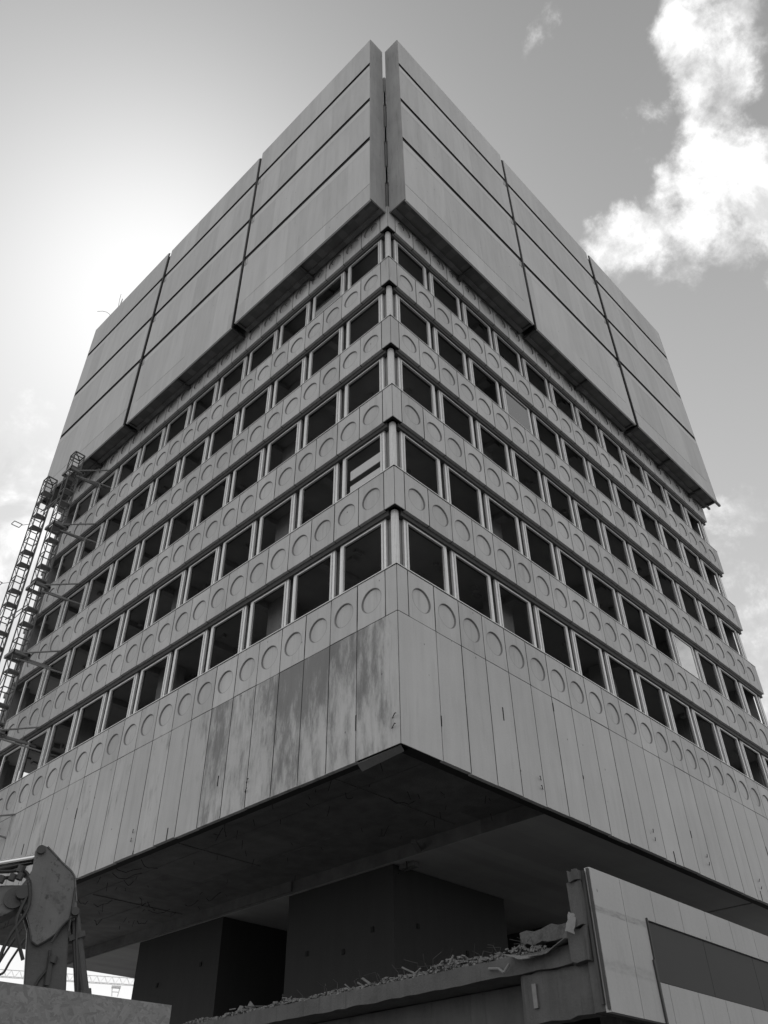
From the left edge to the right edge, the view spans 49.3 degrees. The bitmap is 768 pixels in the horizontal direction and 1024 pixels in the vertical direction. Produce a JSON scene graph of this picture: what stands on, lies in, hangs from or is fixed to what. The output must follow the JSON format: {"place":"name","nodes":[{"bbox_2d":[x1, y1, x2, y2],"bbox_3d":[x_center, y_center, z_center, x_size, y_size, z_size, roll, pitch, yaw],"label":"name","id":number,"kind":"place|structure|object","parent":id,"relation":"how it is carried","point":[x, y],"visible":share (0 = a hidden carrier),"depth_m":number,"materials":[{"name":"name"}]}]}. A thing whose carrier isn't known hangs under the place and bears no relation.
{"place":"outdoors","nodes":[
{"label":"outdoors","id":0,"kind":"place"},
{"bbox_2d":[0,0,767,998],"label":"sky","id":1,"kind":"structure","parent":0,"point":[640,126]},
{"label":"ground","id":2,"kind":"structure","parent":0,"visible":0},
{"bbox_2d":[0,476,61,661],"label":"hoist mast","id":3,"kind":"object","parent":2,"relation":"on","point":[30,554],"visible":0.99,"depth_m":40.14,"materials":[{"name":"metal"}]},
{"bbox_2d":[0,845,91,993],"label":"excavator","id":4,"kind":"object","parent":2,"relation":"on","point":[41,900],"visible":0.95,"depth_m":10.22,"materials":[{"name":"paint"}]},
{"bbox_2d":[0,451,110,838],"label":"hoist mast","id":5,"kind":"object","parent":2,"relation":"on","point":[21,656],"visible":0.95,"depth_m":36.65,"materials":[{"name":"metal"}]},
{"bbox_2d":[0,969,133,996],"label":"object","id":6,"kind":"object","parent":2,"relation":"on","point":[114,986],"visible":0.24,"depth_m":170.66,"materials":[{"name":"paint"}]},
{"bbox_2d":[0,981,171,1023],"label":"board fence","id":7,"kind":"object","parent":2,"relation":"on","point":[23,1004],"visible":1,"depth_m":2.80,"materials":[{"name":"grey wood"}]},
{"bbox_2d":[0,77,767,1023],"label":"office tower","id":8,"kind":"structure","parent":2,"relation":"on","point":[398,625],"depth_m":27.43,"materials":[{"name":"concrete"}]},
{"bbox_2d":[0,744,25,783],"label":"window","id":9,"kind":"structure","parent":8,"relation":"in","point":[22,751],"depth_m":33.13,"materials":[{"name":"metal"}]},
{"bbox_2d":[16,668,46,713],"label":"window","id":10,"kind":"structure","parent":8,"relation":"in","point":[44,670],"depth_m":35.50,"materials":[{"name":"metal"}]},
{"bbox_2d":[17,727,51,779],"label":"window","id":11,"kind":"structure","parent":8,"relation":"in","point":[49,729],"depth_m":32.24,"materials":[{"name":"metal"}]},
{"bbox_2d":[37,601,65,642],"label":"window","id":12,"kind":"structure","parent":8,"relation":"in","point":[63,603],"depth_m":37.70,"materials":[{"name":"metal"}]},
{"bbox_2d":[40,650,71,697],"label":"window","id":13,"kind":"structure","parent":8,"relation":"in","point":[68,653],"depth_m":34.44,"materials":[{"name":"metal"}]},
{"bbox_2d":[43,710,78,764],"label":"window","id":14,"kind":"structure","parent":8,"relation":"in","point":[76,713],"depth_m":31.19,"materials":[{"name":"metal"}]},
{"bbox_2d":[59,582,89,626],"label":"window","id":15,"kind":"structure","parent":8,"relation":"in","point":[86,585],"depth_m":36.64,"materials":[{"name":"metal"}]},
{"bbox_2d":[65,632,97,681],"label":"window","id":16,"kind":"structure","parent":8,"relation":"in","point":[95,634],"depth_m":33.40,"materials":[{"name":"metal"}]},
{"bbox_2d":[71,692,107,748],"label":"window","id":17,"kind":"structure","parent":8,"relation":"in","point":[105,695],"depth_m":30.14,"materials":[{"name":"metal"}]},
{"bbox_2d":[84,563,114,608],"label":"window","id":18,"kind":"structure","parent":8,"relation":"in","point":[111,566],"depth_m":35.60,"materials":[{"name":"metal"}]},
{"bbox_2d":[37,253,169,508],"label":"protection screen","id":19,"kind":"object","parent":8,"relation":"attached to","point":[97,432],"visible":0.94,"depth_m":45.89,"materials":[{"name":"metal"}]},
{"bbox_2d":[91,612,125,663],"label":"window","id":20,"kind":"structure","parent":8,"relation":"in","point":[122,616],"depth_m":32.34,"materials":[{"name":"metal"}]},
{"bbox_2d":[100,502,128,544],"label":"window","id":21,"kind":"structure","parent":8,"relation":"in","point":[126,505],"depth_m":37.81,"materials":[{"name":"metal"}]},
{"bbox_2d":[101,673,139,731],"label":"window","id":22,"kind":"structure","parent":8,"relation":"in","point":[135,682],"depth_m":29.07,"materials":[{"name":"metal"}]},
{"bbox_2d":[109,543,140,589],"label":"window","id":23,"kind":"structure","parent":8,"relation":"in","point":[137,546],"depth_m":34.53,"materials":[{"name":"metal"}]},
{"bbox_2d":[120,592,155,644],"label":"window","id":24,"kind":"structure","parent":8,"relation":"in","point":[152,595],"depth_m":31.29,"materials":[{"name":"metal"}]},
{"bbox_2d":[125,481,154,524],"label":"window","id":25,"kind":"structure","parent":8,"relation":"in","point":[151,485],"depth_m":36.74,"materials":[{"name":"metal"}]},
{"bbox_2d":[136,521,168,569],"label":"window","id":26,"kind":"structure","parent":8,"relation":"in","point":[166,525],"depth_m":33.49,"materials":[{"name":"metal"}]},
{"bbox_2d":[133,652,172,712],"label":"window","id":27,"kind":"structure","parent":8,"relation":"in","point":[169,656],"depth_m":28.04,"materials":[{"name":"metal"}]},
{"bbox_2d":[151,459,181,503],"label":"window","id":28,"kind":"structure","parent":8,"relation":"in","point":[178,463],"depth_m":35.72,"materials":[{"name":"metal"}]},
{"bbox_2d":[150,570,186,624],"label":"window","id":29,"kind":"structure","parent":8,"relation":"in","point":[181,590],"depth_m":30.23,"materials":[{"name":"metal"}]},
{"bbox_2d":[165,499,198,548],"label":"window","id":30,"kind":"structure","parent":8,"relation":"in","point":[196,502],"depth_m":32.43,"materials":[{"name":"metal"}]},
{"bbox_2d":[168,629,208,692],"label":"window","id":31,"kind":"structure","parent":8,"relation":"in","point":[205,634],"depth_m":26.98,"materials":[{"name":"metal"}]},
{"bbox_2d":[125,158,260,430],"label":"protection screen","id":32,"kind":"object","parent":8,"relation":"attached to","point":[194,335],"visible":1,"depth_m":41.11,"materials":[{"name":"metal"}]},
{"bbox_2d":[178,436,209,481],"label":"window","id":33,"kind":"structure","parent":8,"relation":"in","point":[207,439],"depth_m":34.64,"materials":[{"name":"metal"}]},
{"bbox_2d":[183,546,220,602],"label":"window","id":34,"kind":"structure","parent":8,"relation":"in","point":[217,555],"depth_m":29.18,"materials":[{"name":"metal"}]},
{"bbox_2d":[190,381,219,422],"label":"window","id":35,"kind":"structure","parent":8,"relation":"in","point":[216,385],"depth_m":36.87,"materials":[{"name":"metal"}]},
{"bbox_2d":[196,474,230,525],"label":"window","id":36,"kind":"structure","parent":8,"relation":"in","point":[228,478],"depth_m":31.39,"materials":[{"name":"metal"}]},
{"bbox_2d":[208,411,239,457],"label":"window","id":37,"kind":"structure","parent":8,"relation":"in","point":[237,416],"depth_m":33.59,"materials":[{"name":"metal"}]},
{"bbox_2d":[205,605,247,671],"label":"window","id":38,"kind":"structure","parent":8,"relation":"in","point":[244,610],"depth_m":25.93,"materials":[{"name":"metal"}]},
{"bbox_2d":[218,356,247,399],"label":"window","id":39,"kind":"structure","parent":8,"relation":"in","point":[245,360],"depth_m":35.82,"materials":[{"name":"metal"}]},
{"bbox_2d":[218,521,257,579],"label":"window","id":40,"kind":"structure","parent":8,"relation":"in","point":[254,525],"depth_m":28.13,"materials":[{"name":"metal"}]},
{"bbox_2d":[229,448,265,501],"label":"window","id":41,"kind":"structure","parent":8,"relation":"in","point":[262,456],"depth_m":30.34,"materials":[{"name":"metal"}]},
{"bbox_2d":[239,385,272,433],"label":"window","id":42,"kind":"structure","parent":8,"relation":"in","point":[269,394],"depth_m":32.57,"materials":[{"name":"metal"}]},
{"bbox_2d":[247,329,278,374],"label":"window","id":43,"kind":"structure","parent":8,"relation":"in","point":[275,334],"depth_m":34.78,"materials":[{"name":"metal"}]},
{"bbox_2d":[246,579,290,647],"bbox_3d":[-3.440,3.106,24.815,1.780,1.842,0.095,-32,-49,32],"label":"window","id":44,"kind":"structure","parent":8,"relation":"in","point":[287,583],"depth_m":24.87,"materials":[{"name":"metal"}]},
{"bbox_2d":[256,493,296,554],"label":"window","id":45,"kind":"structure","parent":8,"relation":"in","point":[293,498],"depth_m":27.07,"materials":[{"name":"metal"}]},
{"bbox_2d":[265,420,302,474],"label":"window","id":46,"kind":"structure","parent":8,"relation":"in","point":[299,424],"depth_m":29.29,"materials":[{"name":"metal"}]},
{"bbox_2d":[272,356,306,406],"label":"window","id":47,"kind":"structure","parent":8,"relation":"in","point":[304,361],"depth_m":31.51,"materials":[{"name":"metal"}]},
{"bbox_2d":[279,302,310,347],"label":"window","id":48,"kind":"structure","parent":8,"relation":"in","point":[308,310],"depth_m":33.73,"materials":[{"name":"metal"}]},
{"bbox_2d":[233,40,385,333],"bbox_3d":[-3.706,-15.008,38.746,9.480,14.810,0.843,-32,-49,32],"label":"protection screen","id":49,"kind":"object","parent":8,"relation":"attached to","point":[319,202],"visible":0.99,"depth_m":36.43,"materials":[{"name":"metal"}]},
{"bbox_2d":[291,550,336,621],"bbox_3d":[-2.003,2.204,23.756,1.780,1.842,0.095,-32,-49,32],"label":"window","id":50,"kind":"structure","parent":8,"relation":"in","point":[333,563],"depth_m":23.83,"materials":[{"name":"metal"}]},
{"bbox_2d":[297,463,339,527],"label":"window","id":51,"kind":"structure","parent":8,"relation":"in","point":[336,468],"depth_m":26.03,"materials":[{"name":"metal"}]},
{"bbox_2d":[303,389,341,446],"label":"window","id":52,"kind":"structure","parent":8,"relation":"in","point":[339,394],"depth_m":28.26,"materials":[{"name":"metal"}]},
{"bbox_2d":[308,326,343,378],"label":"window","id":53,"kind":"structure","parent":8,"relation":"in","point":[341,331],"depth_m":30.47,"materials":[{"name":"metal"}]},
{"bbox_2d":[312,271,345,319],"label":"window","id":54,"kind":"structure","parent":8,"relation":"in","point":[336,288],"depth_m":32.54,"materials":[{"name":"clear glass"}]},
{"bbox_2d":[339,519,387,593],"bbox_3d":[-0.566,1.303,22.696,1.780,1.842,0.095,-32,-49,32],"label":"window","id":55,"kind":"structure","parent":8,"relation":"in","point":[384,524],"depth_m":22.78,"materials":[{"name":"metal"}]},
{"bbox_2d":[342,431,386,497],"bbox_3d":[-0.599,-1.309,24.872,1.780,1.842,0.105,-32,-49,32],"label":"window","id":56,"kind":"structure","parent":8,"relation":"in","point":[380,457],"depth_m":24.84,"materials":[{"name":"metal"}]},
{"bbox_2d":[344,357,384,416],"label":"window","id":57,"kind":"structure","parent":8,"relation":"in","point":[381,361],"depth_m":27.19,"materials":[{"name":"metal"}]},
{"bbox_2d":[346,294,383,347],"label":"window","id":58,"kind":"structure","parent":8,"relation":"in","point":[381,298],"depth_m":29.42,"materials":[{"name":"metal"}]},
{"bbox_2d":[348,239,382,288],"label":"window","id":59,"kind":"structure","parent":8,"relation":"in","point":[380,244],"depth_m":31.64,"materials":[{"name":"metal"}]},
{"bbox_2d":[393,240,426,288],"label":"window","id":60,"kind":"structure","parent":8,"relation":"in","point":[395,244],"depth_m":31.68,"materials":[{"name":"metal"}]},
{"bbox_2d":[394,294,431,348],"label":"window","id":61,"kind":"structure","parent":8,"relation":"in","point":[397,299],"depth_m":29.49,"materials":[{"name":"metal"}]},
{"bbox_2d":[396,357,436,416],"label":"window","id":62,"kind":"structure","parent":8,"relation":"in","point":[399,362],"depth_m":27.25,"materials":[{"name":"metal"}]},
{"bbox_2d":[399,431,442,497],"bbox_3d":[1.104,-1.308,24.903,0.095,1.842,1.780,-32,-49,32],"label":"window","id":63,"kind":"structure","parent":8,"relation":"in","point":[402,436],"depth_m":25.01,"materials":[{"name":"metal"}]},
{"bbox_2d":[402,519,449,593],"bbox_3d":[1.142,1.307,22.730,0.095,1.842,1.780,-32,-49,32],"label":"window","id":64,"kind":"structure","parent":8,"relation":"in","point":[405,536],"depth_m":22.80,"materials":[{"name":"metal"}]},
{"bbox_2d":[428,272,460,319],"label":"window","id":65,"kind":"structure","parent":8,"relation":"in","point":[431,287],"depth_m":32.78,"materials":[{"name":"metal"}]},
{"bbox_2d":[432,327,467,378],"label":"window","id":66,"kind":"structure","parent":8,"relation":"in","point":[435,336],"depth_m":30.57,"materials":[{"name":"metal"}]},
{"bbox_2d":[437,390,475,447],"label":"window","id":67,"kind":"structure","parent":8,"relation":"in","point":[440,395],"depth_m":28.34,"materials":[{"name":"metal"}]},
{"bbox_2d":[385,40,534,334],"bbox_3d":[3.696,-15.007,38.873,0.843,14.810,9.425,-32,-49,32],"label":"protection screen","id":68,"kind":"object","parent":8,"relation":"attached to","point":[449,205],"visible":0.99,"depth_m":36.44,"materials":[{"name":"metal"}]},
{"bbox_2d":[443,463,484,526],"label":"window","id":69,"kind":"structure","parent":8,"relation":"in","point":[446,468],"depth_m":26.11,"materials":[{"name":"metal"}]},
{"bbox_2d":[449,551,494,621],"bbox_3d":[2.532,2.214,23.844,0.095,1.842,1.780,-32,-49,32],"label":"window","id":70,"kind":"structure","parent":8,"relation":"in","point":[455,592],"depth_m":23.91,"materials":[{"name":"metal"}]},
{"bbox_2d":[461,302,492,348],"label":"window","id":71,"kind":"structure","parent":8,"relation":"in","point":[464,307],"depth_m":33.91,"materials":[{"name":"metal"}]},
{"bbox_2d":[467,357,501,407],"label":"window","id":72,"kind":"structure","parent":8,"relation":"in","point":[470,362],"depth_m":31.67,"materials":[{"name":"metal"}]},
{"bbox_2d":[475,420,511,475],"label":"window","id":73,"kind":"structure","parent":8,"relation":"in","point":[477,425],"depth_m":29.45,"materials":[{"name":"metal"}]},
{"bbox_2d":[483,493,522,553],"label":"window","id":74,"kind":"structure","parent":8,"relation":"in","point":[486,498],"depth_m":27.22,"materials":[{"name":"metal"}]},
{"bbox_2d":[492,331,522,375],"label":"window","id":75,"kind":"structure","parent":8,"relation":"in","point":[494,334],"depth_m":35.00,"materials":[{"name":"metal"}]},
{"bbox_2d":[493,579,536,646],"bbox_3d":[3.923,3.121,24.959,0.095,1.842,1.780,-32,-49,32],"label":"window","id":76,"kind":"structure","parent":8,"relation":"in","point":[496,584],"depth_m":25.01,"materials":[{"name":"metal"}]},
{"bbox_2d":[500,386,532,433],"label":"window","id":77,"kind":"structure","parent":8,"relation":"in","point":[511,405],"depth_m":32.66,"materials":[{"name":"glass"}]},
{"bbox_2d":[509,449,544,501],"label":"window","id":78,"kind":"structure","parent":8,"relation":"in","point":[512,453],"depth_m":30.54,"materials":[{"name":"metal"}]},
{"bbox_2d":[521,358,550,400],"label":"window","id":79,"kind":"structure","parent":8,"relation":"in","point":[524,362],"depth_m":36.09,"materials":[{"name":"metal"}]},
{"bbox_2d":[520,521,558,579],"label":"window","id":80,"kind":"structure","parent":8,"relation":"in","point":[523,525],"depth_m":28.32,"materials":[{"name":"metal"}]},
{"bbox_2d":[531,413,562,459],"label":"window","id":81,"kind":"structure","parent":8,"relation":"in","point":[533,416],"depth_m":33.88,"materials":[{"name":"metal"}]},
{"bbox_2d":[533,605,574,670],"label":"window","id":82,"kind":"structure","parent":8,"relation":"in","point":[536,610],"depth_m":26.11,"materials":[{"name":"metal"}]},
{"bbox_2d":[542,475,575,525],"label":"window","id":83,"kind":"structure","parent":8,"relation":"in","point":[544,478],"depth_m":31.63,"materials":[{"name":"metal"}]},
{"bbox_2d":[548,383,576,423],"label":"window","id":84,"kind":"structure","parent":8,"relation":"in","point":[551,387],"depth_m":37.20,"materials":[{"name":"metal"}]},
{"bbox_2d":[501,160,636,431],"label":"protection screen","id":85,"kind":"object","parent":8,"relation":"attached to","point":[569,338],"visible":0.99,"depth_m":41.35,"materials":[{"name":"metal"}]},
{"bbox_2d":[554,546,591,602],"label":"window","id":86,"kind":"structure","parent":8,"relation":"in","point":[559,562],"depth_m":29.43,"materials":[{"name":"metal"}]},
{"bbox_2d":[559,437,589,481],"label":"window","id":87,"kind":"structure","parent":8,"relation":"in","point":[562,441],"depth_m":34.99,"materials":[{"name":"metal"}]},
{"bbox_2d":[572,499,604,548],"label":"window","id":88,"kind":"structure","parent":8,"relation":"in","point":[574,502],"depth_m":32.74,"materials":[{"name":"metal"}]},
{"bbox_2d":[569,629,609,691],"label":"window","id":89,"kind":"structure","parent":8,"relation":"in","point":[572,633],"depth_m":27.23,"materials":[{"name":"metal"}]},
{"bbox_2d":[586,461,615,503],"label":"window","id":90,"kind":"structure","parent":8,"relation":"in","point":[589,465],"depth_m":36.08,"materials":[{"name":"metal"}]},
{"bbox_2d":[586,570,621,623],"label":"window","id":91,"kind":"structure","parent":8,"relation":"in","point":[589,574],"depth_m":30.54,"materials":[{"name":"metal"}]},
{"bbox_2d":[600,522,631,569],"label":"window","id":92,"kind":"structure","parent":8,"relation":"in","point":[603,526],"depth_m":33.84,"materials":[{"name":"metal"}]},
{"bbox_2d":[603,651,641,711],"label":"window","id":93,"kind":"structure","parent":8,"relation":"in","point":[606,656],"depth_m":28.33,"materials":[{"name":"metal"}]},
{"bbox_2d":[611,483,639,524],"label":"window","id":94,"kind":"structure","parent":8,"relation":"in","point":[614,486],"depth_m":37.16,"materials":[{"name":"metal"}]},
{"bbox_2d":[616,592,649,643],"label":"window","id":95,"kind":"structure","parent":8,"relation":"in","point":[618,594],"depth_m":31.64,"materials":[{"name":"metal"}]},
{"bbox_2d":[626,544,656,588],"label":"window","id":96,"kind":"structure","parent":8,"relation":"in","point":[629,547],"depth_m":34.96,"materials":[{"name":"metal"}]},
{"bbox_2d":[634,672,671,729],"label":"window","id":97,"kind":"structure","parent":8,"relation":"in","point":[637,676],"depth_m":29.45,"materials":[{"name":"metal"}]},
{"bbox_2d":[588,256,720,509],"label":"protection screen","id":98,"kind":"object","parent":8,"relation":"attached to","point":[661,434],"visible":1,"depth_m":46.01,"materials":[{"name":"metal"}]},
{"bbox_2d":[644,612,676,662],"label":"window","id":99,"kind":"structure","parent":8,"relation":"in","point":[646,615],"depth_m":32.75,"materials":[{"name":"metal"}]},
{"bbox_2d":[651,563,680,607],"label":"window","id":100,"kind":"structure","parent":8,"relation":"in","point":[654,567],"depth_m":36.09,"materials":[{"name":"metal"}]},
{"bbox_2d":[663,691,698,745],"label":"window","id":101,"kind":"structure","parent":8,"relation":"in","point":[665,693],"depth_m":30.56,"materials":[{"name":"metal"}]},
{"bbox_2d":[669,631,700,679],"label":"window","id":102,"kind":"structure","parent":8,"relation":"in","point":[684,653],"depth_m":33.83,"materials":[{"name":"glass"}]},
{"bbox_2d":[675,582,703,625],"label":"window","id":103,"kind":"structure","parent":8,"relation":"in","point":[677,586],"depth_m":37.19,"materials":[{"name":"metal"}]},
{"bbox_2d":[690,708,724,761],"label":"window","id":104,"kind":"structure","parent":8,"relation":"in","point":[693,712],"depth_m":31.67,"materials":[{"name":"metal"}]},
{"bbox_2d":[693,649,724,696],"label":"window","id":105,"kind":"structure","parent":8,"relation":"in","point":[696,652],"depth_m":34.98,"materials":[{"name":"metal"}]},
{"bbox_2d":[716,666,745,711],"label":"window","id":106,"kind":"structure","parent":8,"relation":"in","point":[719,669],"depth_m":36.09,"materials":[{"name":"metal"}]},
{"bbox_2d":[715,725,748,776],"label":"window","id":107,"kind":"structure","parent":8,"relation":"in","point":[718,728],"depth_m":32.78,"materials":[{"name":"metal"}]},
{"bbox_2d":[738,740,767,787],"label":"window","id":108,"kind":"structure","parent":8,"relation":"in","point":[741,743],"depth_m":33.87,"materials":[{"name":"metal"}]},
{"bbox_2d":[196,867,767,1023],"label":"annex building","id":109,"kind":"structure","parent":2,"relation":"on","point":[630,953],"depth_m":14.62,"materials":[{"name":"concrete"}]},
{"bbox_2d":[183,944,546,1023],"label":"rubble","id":110,"kind":"object","parent":109,"relation":"on","point":[467,961],"visible":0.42,"depth_m":15.61,"materials":[{"name":"concrete"}]},
{"bbox_2d":[520,923,566,947],"bbox_3d":[2.969,7.262,14.288,1.159,0.296,0.716,-32,-49,32],"label":"broken slab piece","id":111,"kind":"object","parent":109,"relation":"on","point":[550,935],"visible":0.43,"depth_m":14.17,"materials":[{"name":"concrete"}]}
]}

